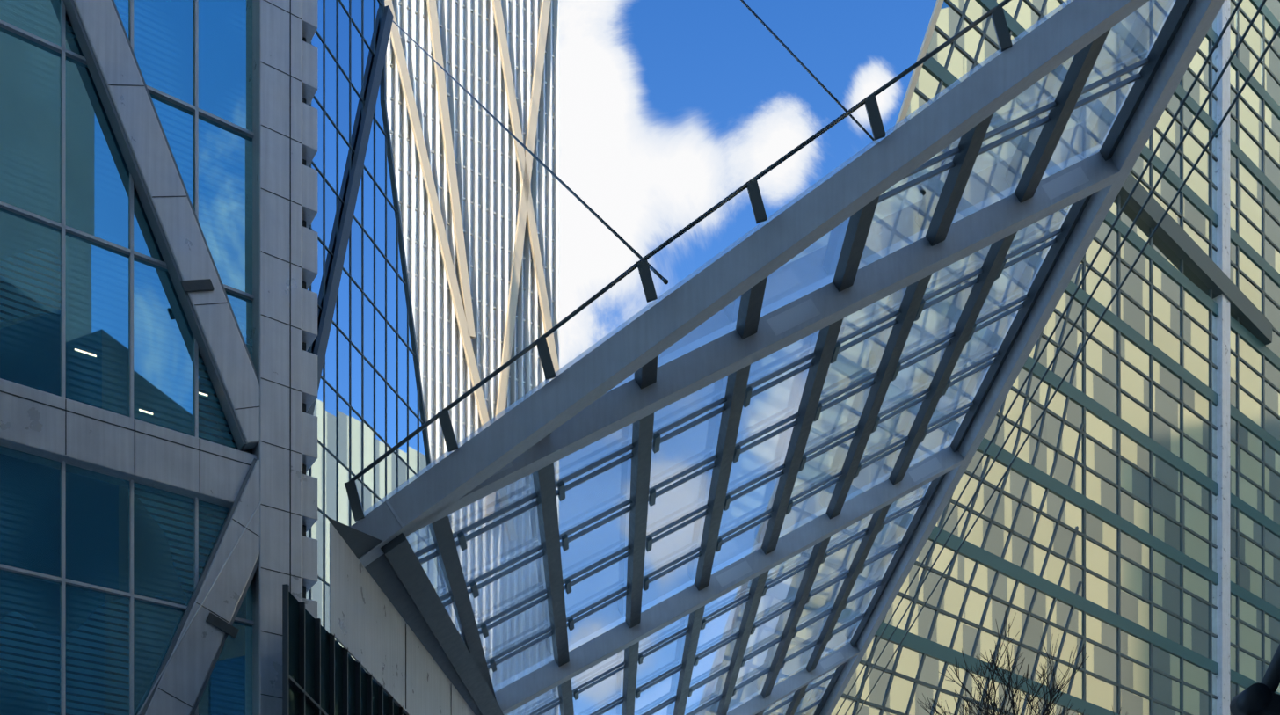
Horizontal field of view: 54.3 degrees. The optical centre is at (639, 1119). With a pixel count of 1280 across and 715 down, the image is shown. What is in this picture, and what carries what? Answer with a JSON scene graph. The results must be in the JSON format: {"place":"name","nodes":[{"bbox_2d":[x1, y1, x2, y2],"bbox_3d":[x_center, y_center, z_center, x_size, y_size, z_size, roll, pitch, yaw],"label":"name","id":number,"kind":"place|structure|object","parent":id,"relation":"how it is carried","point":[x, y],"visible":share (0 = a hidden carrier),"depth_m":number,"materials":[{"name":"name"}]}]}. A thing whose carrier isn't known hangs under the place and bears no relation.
{"place":"outdoors","nodes":[
{"label":"outdoors","id":0,"kind":"place"},
{"bbox_2d":[74,348,207,414],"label":"ceiling lights","id":1,"kind":"object","parent":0,"point":[140,409],"visible":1,"depth_m":28.03},
{"bbox_2d":[73,0,259,714],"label":"building braces","id":2,"kind":"object","parent":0,"point":[185,673],"visible":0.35,"depth_m":28.72,"materials":[{"name":"grey metal"}]},
{"bbox_2d":[302,0,317,618],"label":"building edge column","id":3,"kind":"structure","parent":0,"point":[309,298],"depth_m":30.33,"materials":[{"name":"grey metal"}]},
{"bbox_2d":[559,0,936,369],"label":"sky","id":4,"kind":"structure","parent":0,"point":[667,108],"materials":[{"name":"blue"}]},
{"bbox_2d":[830,0,1279,714],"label":"facade","id":5,"kind":"structure","parent":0,"point":[1101,561],"depth_m":123.58,"materials":[{"name":"beige glass"}]},
{"bbox_2d":[350,0,1224,714],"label":"canopy beams","id":6,"kind":"structure","parent":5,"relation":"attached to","point":[578,404],"depth_m":34.37,"materials":[{"name":"grey metal"}]},
{"bbox_2d":[329,522,475,714],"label":"wall","id":7,"kind":"structure","parent":6,"relation":"attached to","point":[367,621],"depth_m":35.21,"materials":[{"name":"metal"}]},
{"bbox_2d":[405,622,451,714],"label":"wall joints","id":8,"kind":"object","parent":7,"relation":"attached to","point":[405,674],"visible":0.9,"depth_m":37.76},
{"bbox_2d":[327,516,482,714],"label":"support beam","id":9,"kind":"structure","parent":6,"relation":"attached to","point":[381,571],"depth_m":36.46,"materials":[{"name":"grey metal"}]},
{"bbox_2d":[392,0,925,283],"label":"cables","id":10,"kind":"object","parent":6,"relation":"attached to","point":[633,250],"visible":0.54,"depth_m":36.42,"materials":[{"name":"black metal"}]},
{"bbox_2d":[344,5,1012,521],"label":"railing posts","id":11,"kind":"object","parent":6,"relation":"attached to","point":[754,192],"visible":0.88,"depth_m":31.70,"materials":[{"name":"black metal"}]},
{"bbox_2d":[349,0,1011,481],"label":"handrail","id":12,"kind":"object","parent":11,"relation":"attached to","point":[676,236],"visible":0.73,"depth_m":31.60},
{"bbox_2d":[363,0,1176,714],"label":"glass canopy","id":13,"kind":"object","parent":6,"relation":"attached to","point":[901,218],"depth_m":43.17,"materials":[{"name":"glass"}]},
{"bbox_2d":[380,0,1193,714],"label":"canopy ribs","id":14,"kind":"object","parent":6,"relation":"attached to","point":[467,658],"visible":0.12,"depth_m":42.41,"materials":[{"name":"grey metal"}]},
{"bbox_2d":[457,257,1007,699],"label":"glazing brackets","id":15,"kind":"object","parent":14,"relation":"attached to","point":[461,535],"visible":0.73,"depth_m":44.28,"materials":[{"name":"black metal"}]},
{"bbox_2d":[414,57,1149,714],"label":"glazing bars","id":16,"kind":"object","parent":14,"relation":"attached to","point":[603,676],"visible":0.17,"depth_m":44.48,"materials":[{"name":"grey metal"}]},
{"bbox_2d":[489,166,1089,669],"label":"beam joints","id":17,"kind":"object","parent":6,"relation":"attached to","point":[808,309],"visible":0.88,"depth_m":38.34,"materials":[{"name":"grey metal"}]},
{"bbox_2d":[836,0,1279,714],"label":"canopy edge rods","id":18,"kind":"object","parent":6,"relation":"attached to","point":[1251,23],"visible":0.75,"depth_m":46.12,"materials":[{"name":"grey metal"}]},
{"bbox_2d":[895,0,944,123],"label":"building edge trim","id":19,"kind":"structure","parent":5,"relation":"attached to","point":[922,53],"depth_m":102.29,"materials":[{"name":"grey metal"}]},
{"bbox_2d":[841,0,1279,714],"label":"window mullions","id":20,"kind":"object","parent":5,"relation":"attached to","point":[1196,260],"visible":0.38,"depth_m":125.70,"materials":[{"name":"grey metal"}]},
{"bbox_2d":[874,0,1279,714],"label":"spandrel bands","id":21,"kind":"object","parent":5,"relation":"attached to","point":[1005,457],"visible":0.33,"depth_m":124.27,"materials":[{"name":"teal"}]},
{"bbox_2d":[1216,0,1229,714],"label":"vertical pipe","id":22,"kind":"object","parent":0,"point":[1223,406],"depth_m":134.74,"materials":[{"name":"grey metal"}]},
{"bbox_2d":[1229,682,1272,714],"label":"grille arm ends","id":23,"kind":"object","parent":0,"point":[1254,698],"visible":0.98,"depth_m":5.79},
{"bbox_2d":[1249,643,1279,714],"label":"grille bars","id":24,"kind":"object","parent":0,"point":[1270,680],"depth_m":5.86,"materials":[{"name":"black metal"}]},
{"bbox_2d":[1255,690,1279,714],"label":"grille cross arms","id":25,"kind":"object","parent":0,"point":[1272,707],"visible":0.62,"depth_m":5.80},
{"label":"ground","id":26,"kind":"structure","parent":0,"visible":0},
{"bbox_2d":[0,0,254,714],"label":"window frames","id":27,"kind":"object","parent":26,"relation":"on","point":[130,251],"visible":0.38,"depth_m":28.36,"materials":[{"name":"black metal"}]},
{"bbox_2d":[0,390,250,491],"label":"panel seams","id":28,"kind":"object","parent":27,"relation":"attached to","point":[66,410],"visible":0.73,"depth_m":27.98,"materials":[{"name":"metal"}]},
{"bbox_2d":[0,0,252,714],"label":"window glass","id":29,"kind":"object","parent":27,"relation":"attached to","point":[97,504],"visible":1,"depth_m":28.15,"materials":[{"name":"blue glass"}]},
{"bbox_2d":[0,378,256,508],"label":"horizontal beam","id":30,"kind":"structure","parent":27,"relation":"attached to","point":[32,427],"depth_m":27.99,"materials":[{"name":"metal"}]},
{"bbox_2d":[62,0,258,714],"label":"brace edges","id":31,"kind":"object","parent":27,"relation":"attached to","point":[135,173],"visible":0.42,"depth_m":28.65,"materials":[{"name":"grey metal"}]},
{"bbox_2d":[108,84,259,706],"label":"panel joints","id":32,"kind":"object","parent":27,"relation":"attached to","point":[235,409],"visible":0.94,"depth_m":28.77,"materials":[{"name":"metal"}]},
{"bbox_2d":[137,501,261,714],"bbox_3d":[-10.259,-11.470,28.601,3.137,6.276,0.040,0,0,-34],"label":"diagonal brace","id":33,"kind":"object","parent":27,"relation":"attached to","point":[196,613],"visible":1,"depth_m":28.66,"materials":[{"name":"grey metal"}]},
{"bbox_2d":[180,278,239,638],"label":"brackets","id":34,"kind":"object","parent":27,"relation":"attached to","point":[197,286],"visible":1,"depth_m":28.86,"materials":[{"name":"metal"}]},
{"bbox_2d":[252,0,302,714],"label":"column","id":35,"kind":"structure","parent":27,"relation":"attached to","point":[271,173],"depth_m":29.82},
{"bbox_2d":[261,0,301,698],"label":"building column joints","id":36,"kind":"object","parent":27,"relation":"attached to","point":[289,324],"visible":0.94,"depth_m":29.97,"materials":[{"name":"metal"}]},
{"bbox_2d":[302,36,305,598],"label":"notches","id":37,"kind":"object","parent":27,"relation":"attached to","point":[303,403],"depth_m":30.69,"materials":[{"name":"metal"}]},
{"bbox_2d":[282,583,402,714],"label":"fence slats","id":38,"kind":"object","parent":26,"relation":"on","point":[287,679],"visible":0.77,"depth_m":29.78,"materials":[{"name":"black metal"}]},
{"bbox_2d":[289,591,406,714],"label":"fence gaps","id":39,"kind":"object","parent":38,"relation":"in","point":[294,652],"depth_m":30.47,"materials":[{"name":"grey metal"}]},
{"bbox_2d":[308,0,429,669],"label":"window mullions","id":40,"kind":"object","parent":26,"relation":"on","point":[363,294],"visible":0.23,"depth_m":127.01,"materials":[{"name":"black metal"}]},
{"bbox_2d":[305,5,393,414],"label":"diagonal beam","id":41,"kind":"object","parent":40,"relation":"attached to","point":[347,214],"visible":0.57,"depth_m":126.13,"materials":[{"name":"black metal"}]},
{"bbox_2d":[305,0,428,672],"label":"glass facade","id":42,"kind":"structure","parent":40,"relation":"attached to","point":[344,287],"depth_m":128.34,"materials":[{"name":"blue glass"}]},
{"bbox_2d":[380,0,431,464],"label":"tower glass wing edge","id":43,"kind":"object","parent":40,"relation":"attached to","point":[382,9],"visible":0.52,"depth_m":137.10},
{"bbox_2d":[390,0,553,461],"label":"tower body","id":44,"kind":"structure","parent":26,"relation":"on","point":[440,200],"depth_m":156.09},
{"bbox_2d":[384,0,559,425],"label":"diagonal braces","id":45,"kind":"object","parent":44,"relation":"attached to","point":[463,309],"visible":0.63,"depth_m":154.83,"materials":[{"name":"beige metal"}]},
{"bbox_2d":[385,0,559,459],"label":"tower fins","id":46,"kind":"object","parent":44,"relation":"attached to","point":[452,239],"visible":0.44,"depth_m":155.94,"materials":[{"name":"beige metal"}]},
{"bbox_2d":[390,0,553,449],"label":"window spandrels","id":47,"kind":"object","parent":44,"relation":"attached to","point":[464,199],"depth_m":155.98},
{"bbox_2d":[916,609,1127,714],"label":"bare tree","id":48,"kind":"object","parent":26,"relation":"on","point":[993,704],"visible":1,"depth_m":24.01,"materials":[{"name":"brown plant"}]}
]}

